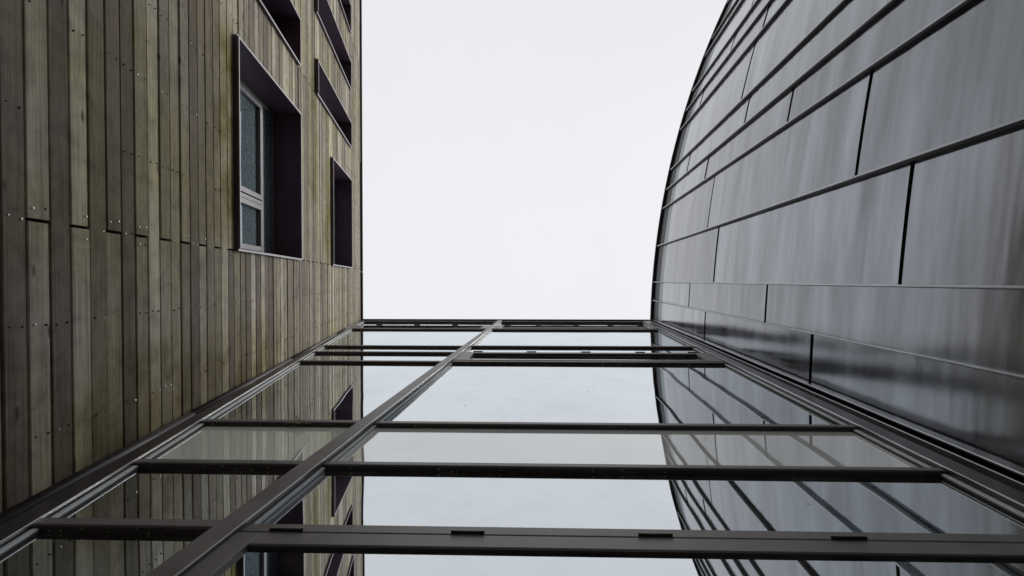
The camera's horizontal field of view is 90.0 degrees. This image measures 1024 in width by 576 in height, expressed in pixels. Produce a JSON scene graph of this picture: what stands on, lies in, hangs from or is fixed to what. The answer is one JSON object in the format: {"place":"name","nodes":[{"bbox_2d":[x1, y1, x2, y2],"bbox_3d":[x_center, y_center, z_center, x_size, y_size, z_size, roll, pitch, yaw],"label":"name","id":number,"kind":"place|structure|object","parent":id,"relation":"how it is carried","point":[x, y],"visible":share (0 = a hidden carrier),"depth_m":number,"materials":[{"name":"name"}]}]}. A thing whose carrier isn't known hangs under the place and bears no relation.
{"place":"outdoors","nodes":[
{"label":"outdoors","id":0,"kind":"place"},
{"bbox_2d":[362,0,726,319],"label":"sky","id":1,"kind":"structure","parent":0,"point":[517,154],"materials":[{"name":"white"}]},
{"bbox_2d":[650,0,1023,477],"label":"zinc building","id":2,"kind":"structure","parent":0,"point":[841,218],"depth_m":3.94,"materials":[{"name":"grey metal"}]},
{"label":"ground","id":3,"kind":"structure","parent":0,"visible":0},
{"bbox_2d":[0,0,362,512],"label":"timber building","id":4,"kind":"structure","parent":3,"relation":"on","point":[181,207],"depth_m":3.31,"materials":[{"name":"brown wood"}]},
{"bbox_2d":[231,33,301,259],"bbox_3d":[-2.827,-1.299,5.557,0.534,2.198,1.912,0,-89,-9],"label":"window","id":5,"kind":"structure","parent":4,"relation":"in","point":[267,125],"depth_m":6.08,"materials":[{"name":"metal"}]},
{"bbox_2d":[256,0,300,65],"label":"window","id":6,"kind":"structure","parent":4,"relation":"in","point":[282,15],"depth_m":6.53,"materials":[{"name":"metal"}]},
{"bbox_2d":[314,0,351,89],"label":"window","id":7,"kind":"structure","parent":4,"relation":"in","point":[322,9],"depth_m":9.35,"materials":[{"name":"metal"}]},
{"bbox_2d":[315,58,351,147],"bbox_3d":[-3.364,-3.167,9.110,0.534,3.155,0.534,0,-89,-9],"label":"window","id":8,"kind":"structure","parent":4,"relation":"in","point":[325,92],"depth_m":9.29,"materials":[{"name":"metal"}]},
{"bbox_2d":[330,156,351,267],"bbox_3d":[-3.445,-1.323,9.679,0.534,2.062,1.849,0,-89,-9],"label":"window","id":9,"kind":"structure","parent":4,"relation":"in","point":[340,182],"depth_m":10.68,"materials":[{"name":"metal"}]},
{"bbox_2d":[338,0,350,32],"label":"window","id":10,"kind":"structure","parent":4,"relation":"in","point":[345,5],"depth_m":10.60,"materials":[{"name":"metal"}]},
{"bbox_2d":[0,319,1023,575],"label":"glazed link","id":11,"kind":"object","parent":3,"relation":"on","point":[530,447],"visible":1,"depth_m":2.52,"materials":[{"name":"glass"}]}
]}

